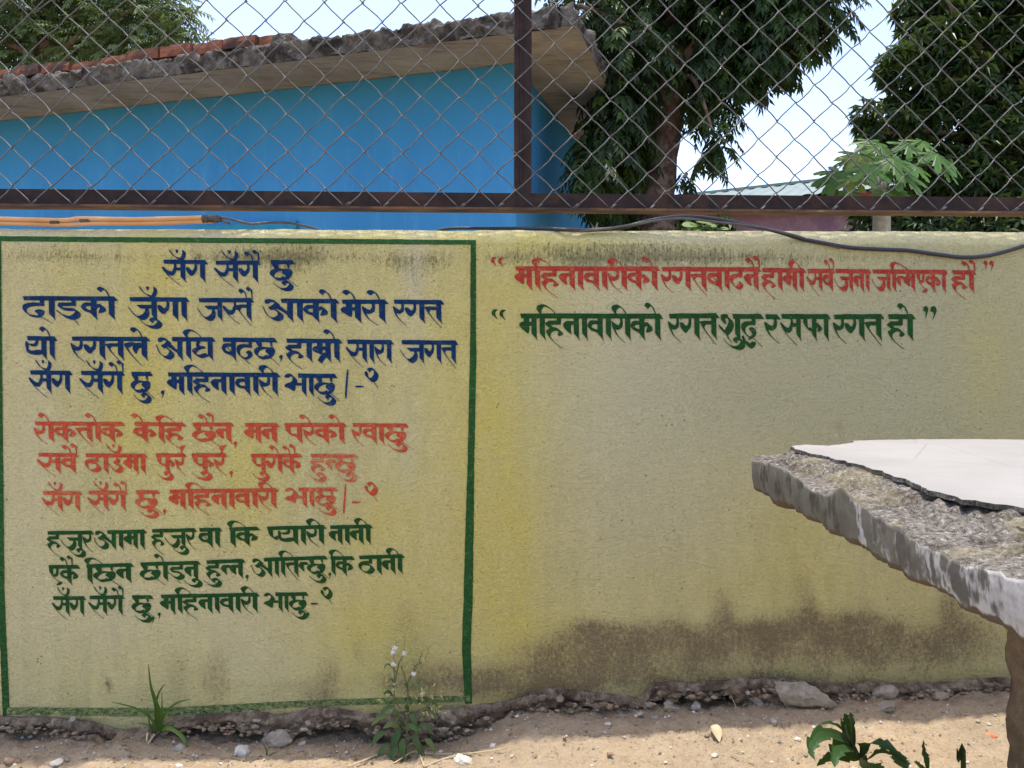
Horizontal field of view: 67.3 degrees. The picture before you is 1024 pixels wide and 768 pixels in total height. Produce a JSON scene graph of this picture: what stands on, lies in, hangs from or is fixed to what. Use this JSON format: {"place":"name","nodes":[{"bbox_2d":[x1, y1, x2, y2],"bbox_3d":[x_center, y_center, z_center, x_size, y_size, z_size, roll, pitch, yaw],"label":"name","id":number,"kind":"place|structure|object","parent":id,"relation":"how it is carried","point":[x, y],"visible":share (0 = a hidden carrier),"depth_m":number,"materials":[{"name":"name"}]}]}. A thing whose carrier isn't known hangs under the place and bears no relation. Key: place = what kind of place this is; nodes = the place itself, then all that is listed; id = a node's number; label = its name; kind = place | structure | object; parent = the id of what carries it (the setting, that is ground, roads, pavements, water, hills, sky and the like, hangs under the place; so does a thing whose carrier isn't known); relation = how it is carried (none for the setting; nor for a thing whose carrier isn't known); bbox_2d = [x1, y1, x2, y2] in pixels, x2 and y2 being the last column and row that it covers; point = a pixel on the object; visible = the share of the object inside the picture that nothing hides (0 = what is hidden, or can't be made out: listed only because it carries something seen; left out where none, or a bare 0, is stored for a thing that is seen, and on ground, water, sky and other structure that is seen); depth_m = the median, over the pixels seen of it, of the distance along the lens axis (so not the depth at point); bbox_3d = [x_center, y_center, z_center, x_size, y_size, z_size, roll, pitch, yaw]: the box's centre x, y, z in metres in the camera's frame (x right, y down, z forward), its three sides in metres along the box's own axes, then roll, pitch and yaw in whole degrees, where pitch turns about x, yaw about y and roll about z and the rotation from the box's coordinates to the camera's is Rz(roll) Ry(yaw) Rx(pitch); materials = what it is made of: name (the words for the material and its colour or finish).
{"place":"outdoors","nodes":[
{"label":"outdoors","id":0,"kind":"place"},
{"bbox_2d":[0,685,1009,767],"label":"ground","id":1,"kind":"structure","parent":0,"point":[950,722],"depth_m":1.91,"materials":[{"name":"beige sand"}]},
{"bbox_2d":[3,756,20,765],"bbox_3d":[-1.197,0.903,1.840,0.045,0.018,0.026,7,2,2],"label":"stone","id":2,"kind":"object","parent":1,"relation":"on","point":[9,760],"visible":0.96,"depth_m":1.83,"materials":[{"name":"brown stone"}]},
{"bbox_2d":[49,758,63,766],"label":"stone","id":3,"kind":"object","parent":1,"relation":"on","point":[57,762],"visible":1,"depth_m":1.83,"materials":[{"name":"white stone"}]},
{"bbox_2d":[0,0,216,69],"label":"feathery tree","id":4,"kind":"object","parent":1,"relation":"on","point":[69,35],"visible":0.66,"depth_m":10.56,"materials":[{"name":"green plant"}]},
{"bbox_2d":[112,664,189,746],"bbox_3d":[-0.898,0.815,1.901,0.183,0.242,0.096,1,2,19],"label":"grass tuft","id":5,"kind":"object","parent":1,"relation":"on","point":[158,719],"visible":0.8,"depth_m":1.93,"materials":[{"name":"green grass leaf"}]},
{"bbox_2d":[172,743,185,751],"bbox_3d":[-0.826,0.907,1.913,0.031,0.027,0.023,1,2,15],"label":"stone","id":6,"kind":"object","parent":1,"relation":"on","point":[179,747],"visible":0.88,"depth_m":1.91,"materials":[{"name":"grey stone"}]},
{"bbox_2d":[234,745,249,757],"bbox_3d":[-0.671,0.913,1.911,0.045,0.041,0.035,19,9,21],"label":"stone","id":7,"kind":"object","parent":1,"relation":"on","point":[241,751],"visible":0.86,"depth_m":1.90,"materials":[{"name":"grey stone"}]},
{"bbox_2d":[259,743,277,756],"bbox_3d":[-0.603,0.904,1.891,0.059,0.046,0.001,0,2,-2],"label":"grass sprig","id":8,"kind":"object","parent":1,"relation":"on","point":[267,751],"depth_m":1.89,"materials":[{"name":"green plant"}]},
{"bbox_2d":[261,729,294,747],"bbox_3d":[-0.597,0.907,1.966,0.087,0.046,0.061,-10,2,1],"label":"rubble chunk","id":9,"kind":"object","parent":1,"relation":"on","point":[279,738],"visible":0.91,"depth_m":1.95,"materials":[{"name":"grey stone"}]},
{"bbox_2d":[298,740,306,745],"bbox_3d":[-0.534,0.916,1.956,0.024,0.012,0.018,-16,6,-14],"label":"stone","id":10,"kind":"object","parent":1,"relation":"on","point":[304,742],"visible":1,"depth_m":1.95,"materials":[{"name":"grey stone"}]},
{"bbox_2d":[0,2,613,230],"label":"blue building","id":11,"kind":"structure","parent":1,"relation":"on","point":[401,59],"depth_m":5.10,"materials":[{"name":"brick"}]},
{"bbox_2d":[348,748,388,766],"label":"dry stalk","id":12,"kind":"object","parent":1,"relation":"on","point":[365,759],"visible":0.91,"depth_m":1.87,"materials":[{"name":"plant"}]},
{"bbox_2d":[371,635,446,761],"bbox_3d":[-0.258,0.807,1.935,0.188,0.326,0.118,0,2,-2],"label":"flowering weed","id":13,"kind":"object","parent":1,"relation":"on","point":[402,749],"visible":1,"depth_m":1.92,"materials":[{"name":"green plant"}]},
{"bbox_2d":[394,750,423,766],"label":"dry stalk","id":14,"kind":"object","parent":1,"relation":"on","point":[408,754],"visible":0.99,"depth_m":1.89,"materials":[{"name":"plant"}]},
{"bbox_2d":[424,754,455,766],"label":"dry stalk","id":15,"kind":"object","parent":1,"relation":"on","point":[440,760],"visible":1,"depth_m":1.86,"materials":[{"name":"plant"}]},
{"bbox_2d":[454,753,472,765],"bbox_3d":[-0.120,0.912,1.864,0.049,0.032,0.037,7,3,10],"label":"stone","id":16,"kind":"object","parent":1,"relation":"on","point":[461,759],"visible":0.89,"depth_m":1.85,"materials":[{"name":"white stone"}]},
{"bbox_2d":[422,748,504,754],"bbox_3d":[-0.119,0.902,1.891,0.208,0.040,0.017,0,2,10],"label":"dry stalk","id":17,"kind":"object","parent":1,"relation":"on","point":[463,753],"visible":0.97,"depth_m":1.89,"materials":[{"name":"plant"}]},
{"bbox_2d":[0,229,1023,746],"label":"boundary wall","id":18,"kind":"structure","parent":1,"relation":"on","point":[264,483],"depth_m":2.01,"materials":[{"name":"paint"}]},
{"bbox_2d":[69,716,75,722],"bbox_3d":[-1.118,0.853,1.957,0.018,0.016,0.017,4,3,21],"label":"stone","id":19,"kind":"object","parent":18,"relation":"on","point":[72,718],"visible":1,"depth_m":1.95,"materials":[{"name":"grey stone"}]},
{"bbox_2d":[0,214,220,226],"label":"conduit","id":20,"kind":"object","parent":18,"relation":"on","point":[96,221],"visible":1,"depth_m":1.96,"materials":[{"name":"orange plastic"}]},
{"bbox_2d":[220,216,319,229],"bbox_3d":[-0.622,-0.419,2.045,0.318,0.028,0.050,-2,3,-34],"label":"cable","id":21,"kind":"object","parent":20,"relation":"attached to","point":[264,222],"visible":0.91,"depth_m":2.00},
{"bbox_2d":[439,709,457,724],"bbox_3d":[-0.161,0.866,2.002,0.060,0.032,0.039,17,3,1],"label":"rubble chunk","id":22,"kind":"object","parent":18,"relation":"on","point":[450,718],"visible":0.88,"depth_m":1.99,"materials":[{"name":"grey stone"}]},
{"bbox_2d":[0,0,1023,216],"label":"chain link fence","id":23,"kind":"object","parent":18,"relation":"on","point":[521,198],"visible":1,"depth_m":2.07,"materials":[{"name":"metal"}]},
{"bbox_2d":[573,217,839,248],"bbox_3d":[0.511,-0.395,2.006,0.702,0.082,0.031,0,2,-1],"label":"cable","id":24,"kind":"object","parent":18,"relation":"attached to","point":[696,219],"visible":1,"depth_m":2.01,"materials":[{"name":"black rubber"}]},
{"bbox_2d":[433,214,1023,258],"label":"cable","id":25,"kind":"object","parent":18,"relation":"on","point":[849,247],"visible":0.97,"depth_m":2.02,"materials":[{"name":"black rubber"}]},
{"bbox_2d":[763,687,777,693],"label":"rubble chunk","id":26,"kind":"object","parent":18,"relation":"on","point":[773,690],"visible":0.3,"depth_m":2.03,"materials":[{"name":"grey stone"}]},
{"bbox_2d":[598,214,736,230],"bbox_3d":[1.621,-0.559,7.633,1.742,2.651,0.893,-1,2,-25],"label":"shrub","id":27,"kind":"object","parent":1,"relation":"on","point":[678,226],"visible":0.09,"depth_m":7.51,"materials":[{"name":"green plant"}]},
{"bbox_2d":[663,703,679,711],"bbox_3d":[0.417,0.845,2.011,0.069,0.026,0.042,15,-6,-28],"label":"rubble chunk","id":28,"kind":"object","parent":1,"relation":"on","point":[674,707],"visible":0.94,"depth_m":2.00,"materials":[{"name":"grey stone"}]},
{"bbox_2d":[690,700,700,711],"bbox_3d":[0.482,0.845,2.013,0.028,0.033,0.031,17,8,18],"label":"stone","id":29,"kind":"object","parent":1,"relation":"on","point":[696,706],"visible":0.89,"depth_m":2.00,"materials":[{"name":"grey stone"}]},
{"bbox_2d":[534,0,872,230],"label":"neem tree","id":30,"kind":"object","parent":1,"relation":"on","point":[629,63],"visible":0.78,"depth_m":5.25,"materials":[{"name":"green plant"}]},
{"bbox_2d":[682,221,728,230],"bbox_3d":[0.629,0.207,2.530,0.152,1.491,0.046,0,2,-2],"label":"seedling","id":31,"kind":"object","parent":1,"relation":"on","point":[690,224],"visible":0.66,"depth_m":2.50,"materials":[{"name":"green plant"}]},
{"bbox_2d":[711,752,718,757],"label":"stone","id":32,"kind":"object","parent":1,"relation":"on","point":[714,755],"visible":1,"depth_m":1.82,"materials":[{"name":"white stone"}]},
{"bbox_2d":[711,724,721,741],"bbox_3d":[0.502,0.856,1.888,0.026,0.020,0.051,0,2,-2],"label":"dry leaf","id":33,"kind":"object","parent":1,"relation":"on","point":[716,729],"visible":1,"depth_m":1.89,"materials":[{"name":"yellow plant"}]},
{"bbox_2d":[749,696,763,706],"bbox_3d":[0.654,0.841,2.035,0.052,0.024,0.035,20,10,24],"label":"rubble chunk","id":34,"kind":"object","parent":1,"relation":"on","point":[758,701],"visible":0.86,"depth_m":2.03,"materials":[{"name":"grey stone"}]},
{"bbox_2d":[769,717,777,725],"bbox_3d":[0.659,0.853,1.937,0.020,0.023,0.020,1,3,33],"label":"stone","id":35,"kind":"object","parent":1,"relation":"on","point":[773,721],"visible":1,"depth_m":1.93,"materials":[{"name":"grey stone"}]},
{"bbox_2d":[676,178,894,231],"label":"shed","id":36,"kind":"structure","parent":1,"relation":"on","point":[806,223],"depth_m":13.12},
{"bbox_2d":[794,736,800,741],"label":"stone","id":37,"kind":"object","parent":1,"relation":"on","point":[796,738],"visible":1,"depth_m":1.88,"materials":[{"name":"white stone"}]},
{"bbox_2d":[773,680,837,707],"bbox_3d":[0.770,0.819,2.022,0.174,0.073,0.096,14,1,-4],"label":"rubble chunk","id":38,"kind":"object","parent":1,"relation":"on","point":[801,694],"visible":0.99,"depth_m":1.99,"materials":[{"name":"grey stone"}]},
{"bbox_2d":[806,712,909,767],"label":"leafy weed","id":39,"kind":"object","parent":1,"relation":"on","point":[842,746],"visible":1,"depth_m":0.98,"materials":[{"name":"green plant"}]},
{"bbox_2d":[871,684,897,699],"bbox_3d":[0.986,0.818,2.049,0.080,0.041,0.055,-7,1,12],"label":"rubble chunk","id":40,"kind":"object","parent":1,"relation":"on","point":[888,691],"visible":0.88,"depth_m":2.03,"materials":[{"name":"grey stone"}]},
{"bbox_2d":[810,138,962,231],"bbox_3d":[2.744,-0.485,5.668,1.194,2.834,0.757,-1,3,-32],"label":"papaya plant","id":41,"kind":"object","parent":1,"relation":"on","point":[867,161],"visible":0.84,"depth_m":5.51,"materials":[{"name":"green plant"}]},
{"bbox_2d":[876,700,896,711],"bbox_3d":[0.966,0.834,1.992,0.073,0.016,0.044,-11,4,-11],"label":"rubble chunk","id":42,"kind":"object","parent":1,"relation":"on","point":[887,706],"visible":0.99,"depth_m":1.98,"materials":[{"name":"grey stone"}]},
{"bbox_2d":[751,439,1023,767],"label":"concrete table","id":43,"kind":"object","parent":1,"relation":"on","point":[945,516],"visible":1,"depth_m":0.92,"materials":[{"name":"grey concrete"}]},
{"bbox_2d":[914,741,929,767],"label":"young shoot","id":44,"kind":"object","parent":1,"relation":"on","point":[925,754],"visible":1,"depth_m":1.04,"materials":[{"name":"green plant"}]},
{"bbox_2d":[838,196,1023,232],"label":"shrub","id":45,"kind":"object","parent":1,"relation":"on","point":[954,224],"visible":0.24,"depth_m":6.84,"materials":[{"name":"green plant"}]},
{"bbox_2d":[845,0,1023,196],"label":"mango tree","id":46,"kind":"object","parent":1,"relation":"on","point":[959,69],"visible":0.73,"depth_m":8.06,"materials":[{"name":"green plant"}]},
{"bbox_2d":[932,691,948,699],"bbox_3d":[1.128,0.822,2.029,0.050,0.021,0.033,-5,4,-20],"label":"rubble chunk","id":47,"kind":"object","parent":1,"relation":"on","point":[940,695],"visible":1,"depth_m":2.02,"materials":[{"name":"grey stone"}]},
{"bbox_2d":[956,743,965,767],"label":"dark shoot","id":48,"kind":"object","parent":1,"relation":"on","point":[961,753],"visible":1,"depth_m":1.00,"materials":[{"name":"green plant"}]},
{"bbox_2d":[986,733,997,738],"bbox_3d":[1.176,0.864,1.887,0.024,0.016,0.028,-1,3,-34],"label":"brick fragment","id":49,"kind":"object","parent":1,"relation":"on","point":[993,736],"visible":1,"depth_m":1.88,"materials":[{"name":"brick"}]},
{"bbox_2d":[1,0,1008,193],"label":"sky","id":50,"kind":"structure","parent":0,"point":[245,18],"materials":[{"name":"white"}]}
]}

